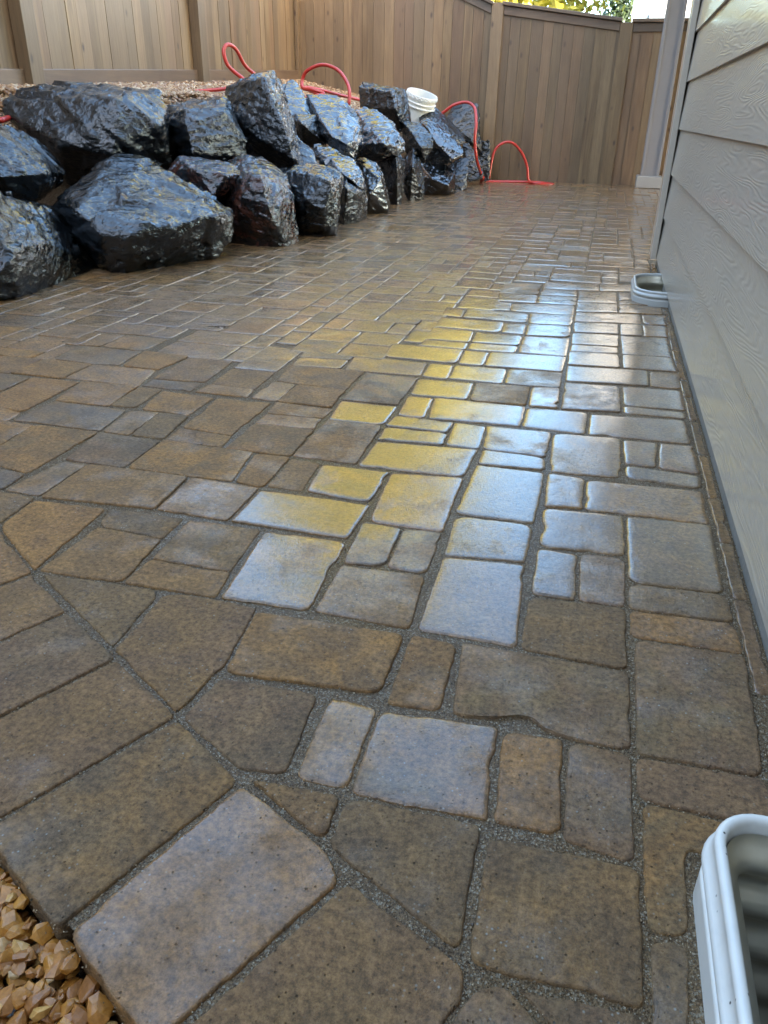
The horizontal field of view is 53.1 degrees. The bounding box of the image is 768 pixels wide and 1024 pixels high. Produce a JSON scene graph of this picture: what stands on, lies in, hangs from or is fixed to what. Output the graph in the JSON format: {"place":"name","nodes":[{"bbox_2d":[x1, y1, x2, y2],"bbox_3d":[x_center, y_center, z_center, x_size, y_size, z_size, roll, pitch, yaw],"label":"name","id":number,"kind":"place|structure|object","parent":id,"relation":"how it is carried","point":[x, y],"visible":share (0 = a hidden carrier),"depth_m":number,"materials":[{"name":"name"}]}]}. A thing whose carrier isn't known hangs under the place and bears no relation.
{"place":"outdoors","nodes":[
{"label":"outdoors","id":0,"kind":"place"},
{"bbox_2d":[0,866,119,1023],"bbox_3d":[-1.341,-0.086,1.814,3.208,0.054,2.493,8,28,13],"label":"gravel","id":1,"kind":"structure","parent":0,"point":[65,996],"depth_m":0.77,"materials":[{"name":"beige gravel"}]},
{"bbox_2d":[0,79,359,164],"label":"terrace gravel","id":2,"kind":"structure","parent":0,"point":[183,90],"depth_m":6.47,"materials":[{"name":"beige gravel"}]},
{"bbox_2d":[0,93,406,205],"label":"terrace soil","id":3,"kind":"structure","parent":0,"point":[50,197],"depth_m":5.06,"materials":[{"name":"brown soil"}]},
{"bbox_2d":[2,80,171,185],"bbox_3d":[-1.916,-2.513,5.106,1.004,0.628,1.152,-2,28,-6],"label":"boulder","id":4,"kind":"object","parent":3,"relation":"on","point":[79,130],"visible":0.83,"depth_m":4.72,"materials":[{"name":"grey stone"}]},
{"bbox_2d":[0,0,301,84],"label":"wooden fence","id":5,"kind":"object","parent":3,"relation":"on","point":[102,41],"visible":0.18,"depth_m":6.78,"materials":[{"name":"brown wood"}]},
{"bbox_2d":[166,95,247,161],"bbox_3d":[-1.312,-2.736,5.533,0.595,0.478,1.073,-7,28,-14],"label":"boulder","id":6,"kind":"object","parent":3,"relation":"on","point":[209,128],"visible":0.66,"depth_m":5.21,"materials":[{"name":"grey stone"}]},
{"bbox_2d":[0,180,767,1023],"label":"patio paving","id":7,"kind":"structure","parent":0,"point":[186,924],"depth_m":1.28,"materials":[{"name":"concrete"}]},
{"bbox_2d":[0,193,100,300],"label":"boulder","id":8,"kind":"object","parent":7,"relation":"on","point":[41,247],"visible":0.83,"depth_m":3.54,"materials":[{"name":"grey stone"}]},
{"bbox_2d":[0,124,65,201],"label":"boulder","id":9,"kind":"object","parent":8,"relation":"on","point":[32,169],"visible":0.95,"depth_m":4.02,"materials":[{"name":"grey stone"}]},
{"bbox_2d":[53,153,232,273],"bbox_3d":[-1.328,-1.722,4.392,0.980,0.556,1.416,8,28,13],"label":"boulder","id":10,"kind":"object","parent":7,"relation":"on","point":[121,213],"visible":0.94,"depth_m":4.05,"materials":[{"name":"grey stone"}]},
{"bbox_2d":[222,153,297,246],"bbox_3d":[-0.846,-2.059,5.096,0.489,0.555,1.219,-5,28,-11],"label":"boulder","id":11,"kind":"object","parent":7,"relation":"on","point":[259,201],"visible":0.81,"depth_m":4.73,"materials":[{"name":"grey stone"}]},
{"bbox_2d":[167,155,240,203],"bbox_3d":[-1.123,-2.126,5.032,0.793,0.378,0.543,28,38,42],"label":"boulder","id":12,"kind":"object","parent":11,"relation":"on","point":[215,178],"visible":0.45,"depth_m":4.72,"materials":[{"name":"grey stone"}]},
{"bbox_2d":[0,42,553,184],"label":"garden hose","id":13,"kind":"object","parent":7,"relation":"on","point":[310,89],"visible":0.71,"depth_m":7.38,"materials":[{"name":"red rubber"}]},
{"bbox_2d":[281,163,344,236],"bbox_3d":[-0.509,-2.205,5.449,0.463,0.474,1.061,-6,28,-12],"label":"boulder","id":14,"kind":"object","parent":7,"relation":"on","point":[317,190],"visible":0.78,"depth_m":5.12,"materials":[{"name":"grey stone"}]},
{"bbox_2d":[224,70,303,168],"bbox_3d":[-0.914,-3.007,5.891,0.605,0.688,1.170,-5,28,-12],"label":"boulder","id":15,"kind":"object","parent":14,"relation":"on","point":[264,120],"visible":0.76,"depth_m":5.56,"materials":[{"name":"grey stone"}]},
{"bbox_2d":[298,140,317,163],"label":"boulder","id":16,"kind":"object","parent":14,"relation":"on","point":[308,155],"visible":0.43,"depth_m":5.90,"materials":[{"name":"grey stone"}]},
{"bbox_2d":[338,177,367,224],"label":"boulder","id":17,"kind":"object","parent":7,"relation":"on","point":[353,204],"visible":0.66,"depth_m":5.79,"materials":[{"name":"grey stone"}]},
{"bbox_2d":[311,143,364,189],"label":"boulder","id":18,"kind":"object","parent":17,"relation":"on","point":[348,168],"visible":0.81,"depth_m":6.06,"materials":[{"name":"grey stone"}]},
{"bbox_2d":[307,94,363,159],"bbox_3d":[-0.422,-3.374,6.716,0.431,0.489,1.144,-5,28,-11],"label":"boulder","id":19,"kind":"object","parent":18,"relation":"on","point":[338,119],"visible":0.99,"depth_m":6.53,"materials":[{"name":"grey stone"}]},
{"bbox_2d":[292,113,326,146],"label":"boulder","id":20,"kind":"object","parent":19,"relation":"on","point":[308,132],"visible":0.63,"depth_m":6.46,"materials":[{"name":"grey stone"}]},
{"bbox_2d":[282,79,312,114],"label":"boulder","id":21,"kind":"object","parent":20,"relation":"on","point":[298,102],"visible":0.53,"depth_m":6.70,"materials":[{"name":"grey stone"}]},
{"bbox_2d":[353,157,389,213],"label":"boulder","id":22,"kind":"object","parent":7,"relation":"on","point":[376,191],"visible":0.79,"depth_m":6.38,"materials":[{"name":"grey stone"}]},
{"bbox_2d":[0,373,767,1023],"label":"joint grit","id":23,"kind":"object","parent":7,"relation":"on","point":[404,707],"visible":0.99,"depth_m":1.15,"materials":[{"name":"grey sand"}]},
{"bbox_2d":[374,155,405,204],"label":"boulder","id":24,"kind":"object","parent":7,"relation":"on","point":[393,170],"visible":0.66,"depth_m":7.04,"materials":[{"name":"grey stone"}]},
{"bbox_2d":[355,143,385,161],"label":"boulder","id":25,"kind":"object","parent":24,"relation":"on","point":[370,154],"visible":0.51,"depth_m":6.95,"materials":[{"name":"black stone"}]},
{"bbox_2d":[353,107,405,157],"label":"boulder","id":26,"kind":"object","parent":24,"relation":"on","point":[381,135],"visible":0.89,"depth_m":6.93,"materials":[{"name":"grey stone"}]},
{"bbox_2d":[403,149,424,200],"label":"boulder","id":27,"kind":"object","parent":7,"relation":"on","point":[414,184],"visible":0.85,"depth_m":7.43,"materials":[{"name":"grey stone"}]},
{"bbox_2d":[401,121,432,163],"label":"boulder","id":28,"kind":"object","parent":27,"relation":"on","point":[417,137],"visible":0.78,"depth_m":7.54,"materials":[{"name":"grey stone"}]},
{"bbox_2d":[359,82,410,131],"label":"boulder","id":29,"kind":"object","parent":28,"relation":"on","point":[391,103],"visible":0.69,"depth_m":7.70,"materials":[{"name":"grey stone"}]},
{"bbox_2d":[422,162,455,194],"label":"boulder","id":30,"kind":"object","parent":7,"relation":"on","point":[439,179],"visible":0.81,"depth_m":8.01,"materials":[{"name":"grey stone"}]},
{"bbox_2d":[425,144,452,164],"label":"boulder","id":31,"kind":"object","parent":30,"relation":"on","point":[435,156],"visible":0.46,"depth_m":8.27,"materials":[{"name":"black stone"}]},
{"bbox_2d":[418,118,463,159],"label":"boulder","id":32,"kind":"object","parent":31,"relation":"on","point":[446,143],"visible":0.84,"depth_m":8.06,"materials":[{"name":"grey stone"}]},
{"bbox_2d":[448,157,468,190],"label":"boulder","id":33,"kind":"object","parent":7,"relation":"on","point":[459,166],"visible":0.67,"depth_m":8.59,"materials":[{"name":"grey stone"}]},
{"bbox_2d":[418,107,465,143],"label":"boulder","id":34,"kind":"object","parent":33,"relation":"on","point":[438,117],"visible":0.52,"depth_m":8.69,"materials":[{"name":"grey stone"}]},
{"bbox_2d":[406,88,437,121],"bbox_3d":[0.391,-4.551,8.768,0.435,0.517,0.396,8,28,13],"label":"bucket","id":35,"kind":"object","parent":34,"relation":"on","point":[421,102],"visible":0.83,"depth_m":8.63,"materials":[{"name":"white plastic"}]},
{"bbox_2d":[462,143,483,181],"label":"boulder","id":36,"kind":"object","parent":7,"relation":"on","point":[474,174],"visible":0.62,"depth_m":9.21,"materials":[{"name":"grey stone"}]},
{"bbox_2d":[447,103,481,151],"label":"boulder","id":37,"kind":"object","parent":36,"relation":"on","point":[461,117],"visible":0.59,"depth_m":9.29,"materials":[{"name":"grey stone"}]},
{"bbox_2d":[478,140,490,181],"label":"boulder","id":38,"kind":"object","parent":7,"relation":"on","point":[484,155],"visible":0.63,"depth_m":9.59,"materials":[{"name":"grey stone"}]},
{"bbox_2d":[635,0,687,188],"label":"porch column","id":39,"kind":"structure","parent":7,"relation":"on","point":[649,176],"depth_m":8.83,"materials":[{"name":"paint"}]},
{"bbox_2d":[532,0,627,14],"label":"sky","id":40,"kind":"structure","parent":0,"point":[590,1],"materials":[{"name":"white"}]},
{"bbox_2d":[631,0,691,21],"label":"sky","id":41,"kind":"structure","parent":0,"point":[649,8],"depth_m":13.68,"materials":[{"name":"white"}]},
{"label":"ground","id":42,"kind":"structure","parent":0,"visible":0},
{"bbox_2d":[299,0,688,184],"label":"wooden fence","id":43,"kind":"object","parent":42,"relation":"on","point":[559,95],"visible":0.69,"depth_m":9.54,"materials":[{"name":"brown wood"}]},
{"bbox_2d":[492,0,630,21],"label":"autumn tree","id":44,"kind":"object","parent":42,"relation":"on","point":[576,5],"visible":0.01,"depth_m":17.22,"materials":[{"name":"yellow plant"}]},
{"bbox_2d":[593,0,633,21],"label":"conifer tree","id":45,"kind":"object","parent":42,"relation":"on","point":[625,14],"visible":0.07,"depth_m":24.19,"materials":[{"name":"green plant"}]},
{"bbox_2d":[649,0,767,661],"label":"house","id":46,"kind":"structure","parent":42,"relation":"on","point":[709,248],"depth_m":2.08,"materials":[{"name":"paint"}]},
{"bbox_2d":[631,273,668,307],"bbox_3d":[1.260,-0.879,3.767,0.160,0.490,0.509,8,28,13],"label":"vent well","id":47,"kind":"object","parent":46,"relation":"attached to","point":[646,288],"visible":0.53,"depth_m":3.56,"materials":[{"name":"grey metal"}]},
{"bbox_2d":[693,814,767,1023],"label":"vent well","id":48,"kind":"object","parent":46,"relation":"attached to","point":[730,898],"visible":0.8,"depth_m":0.78,"materials":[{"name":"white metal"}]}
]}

